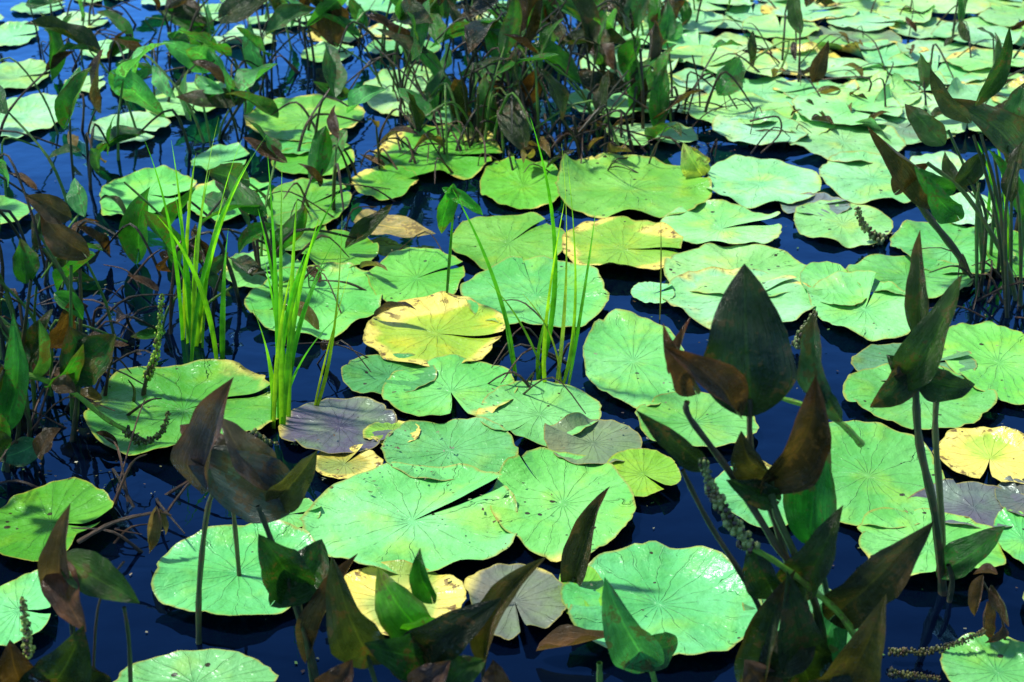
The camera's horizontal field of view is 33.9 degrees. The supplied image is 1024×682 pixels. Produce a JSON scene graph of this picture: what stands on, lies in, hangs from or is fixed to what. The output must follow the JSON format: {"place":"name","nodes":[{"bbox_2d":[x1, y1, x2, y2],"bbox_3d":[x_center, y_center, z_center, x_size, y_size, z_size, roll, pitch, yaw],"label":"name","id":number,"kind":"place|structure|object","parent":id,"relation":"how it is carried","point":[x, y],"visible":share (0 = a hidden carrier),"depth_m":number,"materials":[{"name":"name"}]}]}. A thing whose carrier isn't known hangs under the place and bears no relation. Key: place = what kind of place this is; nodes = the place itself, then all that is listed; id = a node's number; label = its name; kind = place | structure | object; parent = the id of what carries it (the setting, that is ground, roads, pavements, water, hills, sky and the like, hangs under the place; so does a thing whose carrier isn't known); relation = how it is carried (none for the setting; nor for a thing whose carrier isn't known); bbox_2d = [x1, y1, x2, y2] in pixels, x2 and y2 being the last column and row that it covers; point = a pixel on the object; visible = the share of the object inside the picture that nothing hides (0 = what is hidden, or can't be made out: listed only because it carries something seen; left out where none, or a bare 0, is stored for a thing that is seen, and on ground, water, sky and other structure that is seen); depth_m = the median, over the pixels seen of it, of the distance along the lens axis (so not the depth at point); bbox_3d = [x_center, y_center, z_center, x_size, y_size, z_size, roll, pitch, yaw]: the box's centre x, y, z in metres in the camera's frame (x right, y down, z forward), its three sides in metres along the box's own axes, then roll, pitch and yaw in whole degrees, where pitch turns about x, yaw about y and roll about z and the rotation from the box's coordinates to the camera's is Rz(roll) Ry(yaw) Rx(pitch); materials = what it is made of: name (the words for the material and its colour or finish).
{"place":"outdoors","nodes":[
{"label":"outdoors","id":0,"kind":"place"},
{"bbox_2d":[0,0,1023,681],"bbox_3d":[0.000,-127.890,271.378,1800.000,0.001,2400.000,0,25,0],"label":"pond water","id":1,"kind":"structure","parent":0,"point":[920,612],"depth_m":3.21,"materials":[{"name":"liquid"}]},
{"bbox_2d":[0,21,38,45],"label":"lily pad","id":2,"kind":"object","parent":1,"relation":"on","point":[9,30],"visible":0.93,"depth_m":5.27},
{"bbox_2d":[0,59,49,87],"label":"lily pad","id":3,"kind":"object","parent":1,"relation":"on","point":[11,73],"visible":0.88,"depth_m":4.87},
{"bbox_2d":[0,569,50,645],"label":"lily pad","id":4,"kind":"object","parent":1,"relation":"on","point":[27,586],"visible":0.76,"depth_m":2.41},
{"bbox_2d":[0,93,57,137],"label":"lily pad","id":5,"kind":"object","parent":1,"relation":"on","point":[29,113],"visible":0.81,"depth_m":4.52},
{"bbox_2d":[0,477,113,560],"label":"lily pad","id":6,"kind":"object","parent":1,"relation":"on","point":[27,518],"visible":0.84,"depth_m":2.65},
{"bbox_2d":[0,193,115,472],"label":"pickerelweed plant","id":7,"kind":"object","parent":1,"relation":"on","point":[85,359],"visible":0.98,"depth_m":2.82,"materials":[{"name":"green plant"}]},
{"bbox_2d":[0,504,139,681],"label":"pickerelweed plant","id":8,"kind":"object","parent":1,"relation":"on","point":[65,577],"visible":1,"depth_m":2.11,"materials":[{"name":"green plant"}]},
{"bbox_2d":[0,11,149,396],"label":"pickerelweed thicket","id":9,"kind":"object","parent":1,"relation":"on","point":[132,243],"visible":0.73,"depth_m":3.84,"materials":[{"name":"green plant"}]},
{"bbox_2d":[90,111,170,142],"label":"lily pad","id":10,"kind":"object","parent":1,"relation":"on","point":[142,119],"visible":0.52,"depth_m":4.45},
{"bbox_2d":[99,165,196,215],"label":"lily pad","id":11,"kind":"object","parent":1,"relation":"on","point":[140,181],"visible":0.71,"depth_m":4.00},
{"bbox_2d":[83,359,278,455],"bbox_3d":[-0.579,0.112,2.962,0.351,0.034,0.356,0,25,0],"label":"lily pad","id":12,"kind":"object","parent":1,"relation":"on","point":[179,390],"visible":0.73,"depth_m":3.00,"materials":[{"name":"plant"}]},
{"bbox_2d":[2,365,170,444],"bbox_3d":[-0.720,0.106,2.824,0.289,0.157,0.018,0,25,0],"label":"pickerelweed seed spike","id":13,"kind":"object","parent":12,"relation":"on","point":[136,439],"visible":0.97,"depth_m":2.83,"materials":[{"name":"green plant"}]},
{"bbox_2d":[113,648,278,681],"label":"lily pad","id":14,"kind":"object","parent":1,"relation":"on","point":[213,665],"visible":0.99,"depth_m":2.28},
{"bbox_2d":[140,122,266,361],"bbox_3d":[-0.567,-0.203,3.133,0.211,0.491,0.208,-8,27,-17],"label":"water grass clump","id":15,"kind":"object","parent":1,"relation":"on","point":[193,305],"visible":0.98,"depth_m":3.13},
{"bbox_2d":[191,142,248,169],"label":"lily pad","id":16,"kind":"object","parent":1,"relation":"on","point":[221,154],"visible":0.69,"depth_m":4.21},
{"bbox_2d":[52,118,391,341],"bbox_3d":[-0.660,-0.235,3.461,0.558,0.288,0.730,14,29,27],"label":"pickerelweed thicket","id":17,"kind":"object","parent":1,"relation":"on","point":[245,200],"visible":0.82,"depth_m":3.49,"materials":[{"name":"green plant"}]},
{"bbox_2d":[25,0,424,210],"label":"pickerelweed thicket","id":18,"kind":"object","parent":1,"relation":"on","point":[194,50],"visible":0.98,"depth_m":4.33,"materials":[{"name":"green plant"}]},
{"bbox_2d":[187,178,269,220],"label":"lily pad","id":19,"kind":"object","parent":1,"relation":"on","point":[197,195],"visible":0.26,"depth_m":3.94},
{"bbox_2d":[151,520,314,615],"bbox_3d":[-0.402,0.334,2.489,0.258,0.034,0.261,0,25,0],"label":"lily pad","id":20,"kind":"object","parent":1,"relation":"on","point":[227,590],"visible":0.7,"depth_m":2.49,"materials":[{"name":"plant"}]},
{"bbox_2d":[170,377,317,644],"bbox_3d":[-0.385,0.232,2.292,0.146,0.449,0.236,-20,32,-36],"label":"pickerelweed plant","id":21,"kind":"object","parent":1,"relation":"on","point":[234,469],"visible":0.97,"depth_m":2.23,"materials":[{"name":"brown plant"}]},
{"bbox_2d":[220,249,300,287],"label":"lily pad","id":22,"kind":"object","parent":1,"relation":"on","point":[243,278],"visible":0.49,"depth_m":3.54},
{"bbox_2d":[248,162,357,428],"bbox_3d":[-0.361,-0.092,2.869,0.162,0.519,0.195,-19,31,-34],"label":"water grass clump","id":23,"kind":"object","parent":1,"relation":"on","point":[281,378],"visible":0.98,"depth_m":2.88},
{"bbox_2d":[243,94,364,142],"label":"lily pad","id":24,"kind":"object","parent":1,"relation":"on","point":[293,116],"visible":0.75,"depth_m":4.50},
{"bbox_2d":[256,505,357,681],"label":"pickerelweed plant","id":25,"kind":"object","parent":1,"relation":"on","point":[294,579],"visible":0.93,"depth_m":2.18,"materials":[{"name":"green plant"}]},
{"bbox_2d":[266,178,351,227],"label":"lily pad","id":26,"kind":"object","parent":1,"relation":"on","point":[315,192],"visible":0.73,"depth_m":3.93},
{"bbox_2d":[244,262,381,339],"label":"lily pad","id":27,"kind":"object","parent":1,"relation":"on","point":[322,303],"visible":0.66,"depth_m":3.40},
{"bbox_2d":[271,142,354,175],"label":"lily pad","id":28,"kind":"object","parent":1,"relation":"on","point":[292,166],"visible":0.39,"depth_m":4.17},
{"bbox_2d":[278,396,396,453],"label":"lily pad","id":29,"kind":"object","parent":1,"relation":"on","point":[346,422],"visible":1,"depth_m":2.92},
{"bbox_2d":[302,229,378,270],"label":"lily pad","id":30,"kind":"object","parent":1,"relation":"on","point":[366,249],"visible":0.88,"depth_m":3.64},
{"bbox_2d":[316,444,382,478],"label":"lily pad","id":31,"kind":"object","parent":1,"relation":"on","point":[365,460],"visible":0.94,"depth_m":2.79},
{"bbox_2d":[349,166,418,199],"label":"lily pad","id":32,"kind":"object","parent":1,"relation":"on","point":[400,181],"visible":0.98,"depth_m":4.04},
{"bbox_2d":[341,353,436,393],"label":"lily pad","id":33,"kind":"object","parent":1,"relation":"on","point":[358,376],"visible":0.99,"depth_m":3.09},
{"bbox_2d":[354,209,435,237],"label":"dead yellow leaf","id":34,"kind":"object","parent":1,"relation":"on","point":[401,226],"visible":0.69,"depth_m":3.73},
{"bbox_2d":[363,64,431,115],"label":"lily pad","id":35,"kind":"object","parent":1,"relation":"on","point":[385,102],"visible":0.33,"depth_m":4.72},
{"bbox_2d":[344,560,465,635],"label":"lily pad","id":36,"kind":"object","parent":1,"relation":"on","point":[451,594],"visible":0.29,"depth_m":2.46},
{"bbox_2d":[299,461,517,574],"bbox_3d":[-0.159,0.268,2.627,0.346,0.039,0.324,0,25,0],"label":"lily pad","id":37,"kind":"object","parent":1,"relation":"on","point":[375,528],"visible":0.99,"depth_m":2.63,"materials":[{"name":"plant"}]},
{"bbox_2d":[366,247,464,301],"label":"lily pad","id":38,"kind":"object","parent":1,"relation":"on","point":[401,278],"visible":0.93,"depth_m":3.52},
{"bbox_2d":[314,549,545,681],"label":"pickerelweed plant","id":39,"kind":"object","parent":1,"relation":"on","point":[420,644],"visible":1,"depth_m":2.09,"materials":[{"name":"green plant"}]},
{"bbox_2d":[363,291,504,366],"bbox_3d":[-0.145,-0.023,3.255,0.281,0.025,0.314,0,25,0],"label":"lily pad","id":40,"kind":"object","parent":1,"relation":"on","point":[425,326],"visible":0.98,"depth_m":3.27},
{"bbox_2d":[374,123,501,179],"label":"lily pad","id":41,"kind":"object","parent":1,"relation":"on","point":[464,167],"visible":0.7,"depth_m":4.21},
{"bbox_2d":[381,416,517,480],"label":"lily pad","id":42,"kind":"object","parent":1,"relation":"on","point":[476,442],"visible":0.98,"depth_m":2.84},
{"bbox_2d":[381,354,517,415],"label":"lily pad","id":43,"kind":"object","parent":1,"relation":"on","point":[459,380],"visible":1,"depth_m":3.05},
{"bbox_2d":[452,212,564,269],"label":"lily pad","id":44,"kind":"object","parent":1,"relation":"on","point":[497,234],"visible":0.93,"depth_m":3.70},
{"bbox_2d":[0,0,1023,552],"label":"aquatic plants","id":45,"kind":"object","parent":1,"relation":"on","point":[156,522],"visible":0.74,"depth_m":3.47,"materials":[{"name":"green plant"}]},
{"bbox_2d":[464,563,565,639],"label":"lily pad","id":46,"kind":"object","parent":1,"relation":"on","point":[537,600],"visible":0.63,"depth_m":2.43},
{"bbox_2d":[8,17,1023,650],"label":"leaf litter","id":47,"kind":"object","parent":1,"relation":"on","point":[564,635],"visible":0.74,"depth_m":3.96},
{"bbox_2d":[480,156,558,208],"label":"lily pad","id":48,"kind":"object","parent":1,"relation":"on","point":[503,183],"visible":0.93,"depth_m":4.03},
{"bbox_2d":[302,0,753,158],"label":"pickerelweed thicket","id":49,"kind":"object","parent":1,"relation":"on","point":[510,25],"visible":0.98,"depth_m":4.44,"materials":[{"name":"green plant"}]},
{"bbox_2d":[460,256,609,327],"bbox_3d":[0.046,-0.101,3.418,0.305,0.030,0.348,0,25,0],"label":"lily pad","id":50,"kind":"object","parent":1,"relation":"on","point":[512,278],"visible":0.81,"depth_m":3.44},
{"bbox_2d":[476,380,601,446],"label":"lily pad","id":51,"kind":"object","parent":1,"relation":"on","point":[538,405],"visible":0.94,"depth_m":2.98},
{"bbox_2d":[446,117,661,384],"bbox_3d":[0.080,-0.214,3.119,0.432,0.523,0.380,0,25,0],"label":"water grass clump","id":52,"kind":"object","parent":1,"relation":"on","point":[546,333],"visible":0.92,"depth_m":3.02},
{"bbox_2d":[436,184,482,233],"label":"arrowhead plant","id":53,"kind":"object","parent":52,"relation":"attached to","point":[447,206],"visible":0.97,"depth_m":3.29,"materials":[{"name":"green plant"}]},
{"bbox_2d":[490,447,635,561],"bbox_3d":[0.081,0.249,2.669,0.232,0.031,0.326,0,25,0],"label":"lily pad","id":54,"kind":"object","parent":1,"relation":"on","point":[575,491],"visible":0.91,"depth_m":2.69,"materials":[{"name":"plant"}]},
{"bbox_2d":[560,486,609,586],"bbox_3d":[0.106,0.301,2.444,0.070,0.194,0.030,0,25,0],"label":"pickerelweed plant","id":55,"kind":"object","parent":1,"relation":"on","point":[576,553],"visible":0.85,"depth_m":2.45,"materials":[{"name":"green plant"}]},
{"bbox_2d":[544,412,641,463],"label":"lily pad","id":56,"kind":"object","parent":1,"relation":"on","point":[593,443],"visible":1,"depth_m":2.86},
{"bbox_2d":[562,216,683,269],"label":"lily pad","id":57,"kind":"object","parent":1,"relation":"on","point":[618,240],"visible":0.97,"depth_m":3.68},
{"bbox_2d":[554,152,711,218],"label":"lily pad","id":58,"kind":"object","parent":1,"relation":"on","point":[655,187],"visible":0.99,"depth_m":4.00,"materials":[{"name":"plant"}]},
{"bbox_2d":[680,143,710,177],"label":"leaf","id":59,"kind":"object","parent":58,"relation":"on","point":[694,162],"visible":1,"depth_m":4.04,"materials":[{"name":"green plant"}]},
{"bbox_2d":[583,309,683,408],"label":"lily pad","id":60,"kind":"object","parent":1,"relation":"on","point":[626,363],"visible":0.92,"depth_m":3.16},
{"bbox_2d":[596,577,677,681],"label":"pickerelweed plant","id":61,"kind":"object","parent":1,"relation":"on","point":[632,645],"visible":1,"depth_m":2.11,"materials":[{"name":"green plant"}]},
{"bbox_2d":[607,448,680,496],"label":"lily pad","id":62,"kind":"object","parent":1,"relation":"on","point":[634,467],"visible":1,"depth_m":2.78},
{"bbox_2d":[604,122,697,144],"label":"lily pad","id":63,"kind":"object","parent":1,"relation":"on","point":[691,134],"visible":0.65,"depth_m":4.36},
{"bbox_2d":[631,282,674,302],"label":"lily pad","id":64,"kind":"object","parent":1,"relation":"on","point":[644,292],"visible":0.98,"depth_m":3.43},
{"bbox_2d":[560,541,762,655],"bbox_3d":[0.215,0.365,2.420,0.292,0.034,0.293,0,25,0],"label":"lily pad","id":65,"kind":"object","parent":1,"relation":"on","point":[693,598],"visible":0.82,"depth_m":2.43,"materials":[{"name":"plant"}]},
{"bbox_2d":[635,391,758,446],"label":"lily pad","id":66,"kind":"object","parent":1,"relation":"on","point":[719,425],"visible":0.66,"depth_m":2.94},
{"bbox_2d":[668,45,736,65],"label":"lily pad","id":67,"kind":"object","parent":1,"relation":"on","point":[687,52],"visible":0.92,"depth_m":5.01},
{"bbox_2d":[660,199,781,243],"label":"lily pad","id":68,"kind":"object","parent":1,"relation":"on","point":[707,220],"visible":1,"depth_m":3.78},
{"bbox_2d":[663,243,805,296],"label":"lily pad","id":69,"kind":"object","parent":1,"relation":"on","point":[774,262],"visible":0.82,"depth_m":3.57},
{"bbox_2d":[679,90,793,123],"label":"lily pad","id":70,"kind":"object","parent":1,"relation":"on","point":[785,109],"visible":0.75,"depth_m":4.52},
{"bbox_2d":[662,266,814,328],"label":"lily pad","id":71,"kind":"object","parent":1,"relation":"on","point":[792,303],"visible":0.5,"depth_m":3.42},
{"bbox_2d":[701,50,787,76],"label":"lily pad","id":72,"kind":"object","parent":1,"relation":"on","point":[764,64],"visible":0.47,"depth_m":4.91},
{"bbox_2d":[714,461,787,527],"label":"lily pad","id":73,"kind":"object","parent":1,"relation":"on","point":[737,504],"visible":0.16,"depth_m":2.67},
{"bbox_2d":[702,76,818,105],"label":"lily pad","id":74,"kind":"object","parent":1,"relation":"on","point":[762,87],"visible":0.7,"depth_m":4.71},
{"bbox_2d":[712,109,808,144],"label":"lily pad","id":75,"kind":"object","parent":1,"relation":"on","point":[732,127],"visible":0.94,"depth_m":4.36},
{"bbox_2d":[705,154,821,208],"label":"lily pad","id":76,"kind":"object","parent":1,"relation":"on","point":[748,182],"visible":1,"depth_m":4.04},
{"bbox_2d":[742,13,820,38],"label":"lily pad","id":77,"kind":"object","parent":1,"relation":"on","point":[767,25],"visible":0.82,"depth_m":5.28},
{"bbox_2d":[636,264,933,681],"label":"pickerelweed plant","id":78,"kind":"object","parent":1,"relation":"on","point":[744,365],"visible":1,"depth_m":2.07,"materials":[{"name":"green plant"}]},
{"bbox_2d":[758,41,840,75],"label":"lily pad","id":79,"kind":"object","parent":1,"relation":"on","point":[792,63],"visible":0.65,"depth_m":5.02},
{"bbox_2d":[760,0,858,21],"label":"lily pad","id":80,"kind":"object","parent":1,"relation":"on","point":[809,14],"visible":0.77,"depth_m":5.46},
{"bbox_2d":[800,261,870,305],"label":"lily pad","id":81,"kind":"object","parent":1,"relation":"on","point":[812,274],"visible":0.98,"depth_m":3.48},
{"bbox_2d":[794,199,892,247],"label":"lily pad","id":82,"kind":"object","parent":1,"relation":"on","point":[843,228],"visible":0.97,"depth_m":3.79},
{"bbox_2d":[791,88,902,124],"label":"lily pad","id":83,"kind":"object","parent":1,"relation":"on","point":[833,106],"visible":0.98,"depth_m":4.53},
{"bbox_2d":[789,121,905,162],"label":"lily pad","id":84,"kind":"object","parent":1,"relation":"on","point":[828,143],"visible":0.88,"depth_m":4.32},
{"bbox_2d":[807,25,901,48],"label":"lily pad","id":85,"kind":"object","parent":1,"relation":"on","point":[856,35],"visible":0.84,"depth_m":5.23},
{"bbox_2d":[693,0,1023,230],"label":"pickerelweed thicket","id":86,"kind":"object","parent":1,"relation":"on","point":[818,68],"visible":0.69,"depth_m":4.76,"materials":[{"name":"green plant"}]},
{"bbox_2d":[808,270,910,340],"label":"lily pad","id":87,"kind":"object","parent":1,"relation":"on","point":[883,311],"visible":0.91,"depth_m":3.37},
{"bbox_2d":[819,150,910,203],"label":"lily pad","id":88,"kind":"object","parent":1,"relation":"on","point":[868,181],"visible":0.77,"depth_m":4.06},
{"bbox_2d":[827,10,904,30],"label":"lily pad","id":89,"kind":"object","parent":1,"relation":"on","point":[862,18],"visible":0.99,"depth_m":5.35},
{"bbox_2d":[837,70,920,106],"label":"lily pad","id":90,"kind":"object","parent":1,"relation":"on","point":[898,84],"visible":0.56,"depth_m":4.72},
{"bbox_2d":[838,39,928,65],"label":"lily pad","id":91,"kind":"object","parent":1,"relation":"on","point":[872,56],"visible":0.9,"depth_m":5.04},
{"bbox_2d":[829,420,944,527],"bbox_3d":[0.584,0.214,2.760,0.254,0.027,0.350,0,25,0],"label":"lily pad","id":92,"kind":"object","parent":1,"relation":"on","point":[881,467],"visible":0.75,"depth_m":2.77,"materials":[{"name":"plant"}]},
{"bbox_2d":[856,106,956,143],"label":"lily pad","id":93,"kind":"object","parent":1,"relation":"on","point":[908,134],"visible":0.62,"depth_m":4.39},
{"bbox_2d":[846,254,972,297],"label":"lily pad","id":94,"kind":"object","parent":1,"relation":"on","point":[894,269],"visible":0.7,"depth_m":3.53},
{"bbox_2d":[851,343,976,380],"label":"lily pad","id":95,"kind":"object","parent":1,"relation":"on","point":[869,356],"visible":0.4,"depth_m":3.15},
{"bbox_2d":[843,363,997,429],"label":"lily pad","id":96,"kind":"object","parent":1,"relation":"on","point":[862,387],"visible":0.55,"depth_m":2.98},
{"bbox_2d":[857,507,1005,575],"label":"lily pad","id":97,"kind":"object","parent":1,"relation":"on","point":[873,539],"visible":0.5,"depth_m":2.60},
{"bbox_2d":[881,50,987,83],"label":"lily pad","id":98,"kind":"object","parent":1,"relation":"on","point":[959,72],"visible":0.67,"depth_m":4.91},
{"bbox_2d":[888,628,985,681],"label":"pickerelweed seed spike","id":99,"kind":"object","parent":1,"relation":"on","point":[902,652],"visible":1,"depth_m":2.30,"materials":[{"name":"green plant"}]},
{"bbox_2d":[870,231,1005,602],"bbox_3d":[0.598,0.130,2.348,0.193,0.586,0.098,-6,26,-12],"label":"pickerelweed plant","id":100,"kind":"object","parent":1,"relation":"on","point":[914,360],"visible":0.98,"depth_m":2.31,"materials":[{"name":"green plant"}]},
{"bbox_2d":[888,0,990,13],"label":"lily pad","id":101,"kind":"object","parent":1,"relation":"on","point":[972,6],"visible":0.78,"depth_m":5.53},
{"bbox_2d":[867,27,1023,317],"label":"pickerelweed plant","id":102,"kind":"object","parent":1,"relation":"on","point":[921,188],"visible":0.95,"depth_m":3.27,"materials":[{"name":"green plant"}]},
{"bbox_2d":[890,220,1015,273],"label":"lily pad","id":103,"kind":"object","parent":1,"relation":"on","point":[903,237],"visible":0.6,"depth_m":3.69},
{"bbox_2d":[905,479,1023,527],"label":"lily pad","id":104,"kind":"object","parent":1,"relation":"on","point":[977,502],"visible":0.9,"depth_m":2.68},
{"bbox_2d":[931,21,1022,47],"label":"lily pad","id":105,"kind":"object","parent":1,"relation":"on","point":[943,30],"visible":0.72,"depth_m":5.21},
{"bbox_2d":[939,426,1023,483],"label":"lily pad","id":106,"kind":"object","parent":1,"relation":"on","point":[970,452],"visible":0.99,"depth_m":2.83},
{"bbox_2d":[940,632,1023,681],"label":"lily pad","id":107,"kind":"object","parent":1,"relation":"on","point":[977,659],"visible":0.94,"depth_m":2.29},
{"bbox_2d":[968,563,1008,642],"bbox_3d":[0.656,0.383,2.308,0.066,0.162,0.038,6,26,12],"label":"withered leaf stalk","id":108,"kind":"object","parent":107,"relation":"on","point":[994,603],"visible":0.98,"depth_m":2.29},
{"bbox_2d":[942,321,1023,404],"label":"lily pad","id":109,"kind":"object","parent":1,"relation":"on","point":[999,369],"visible":0.97,"depth_m":3.17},
{"bbox_2d":[946,47,1023,70],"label":"lily pad","id":110,"kind":"object","parent":1,"relation":"on","point":[981,58],"visible":0.7,"depth_m":4.95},
{"bbox_2d":[993,507,1023,563],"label":"lily pad","id":111,"kind":"object","parent":1,"relation":"on","point":[1011,541],"visible":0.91,"depth_m":2.59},
{"bbox_2d":[995,475,1023,515],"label":"lily pad","id":112,"kind":"object","parent":1,"relation":"on","point":[1003,497],"visible":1,"depth_m":2.70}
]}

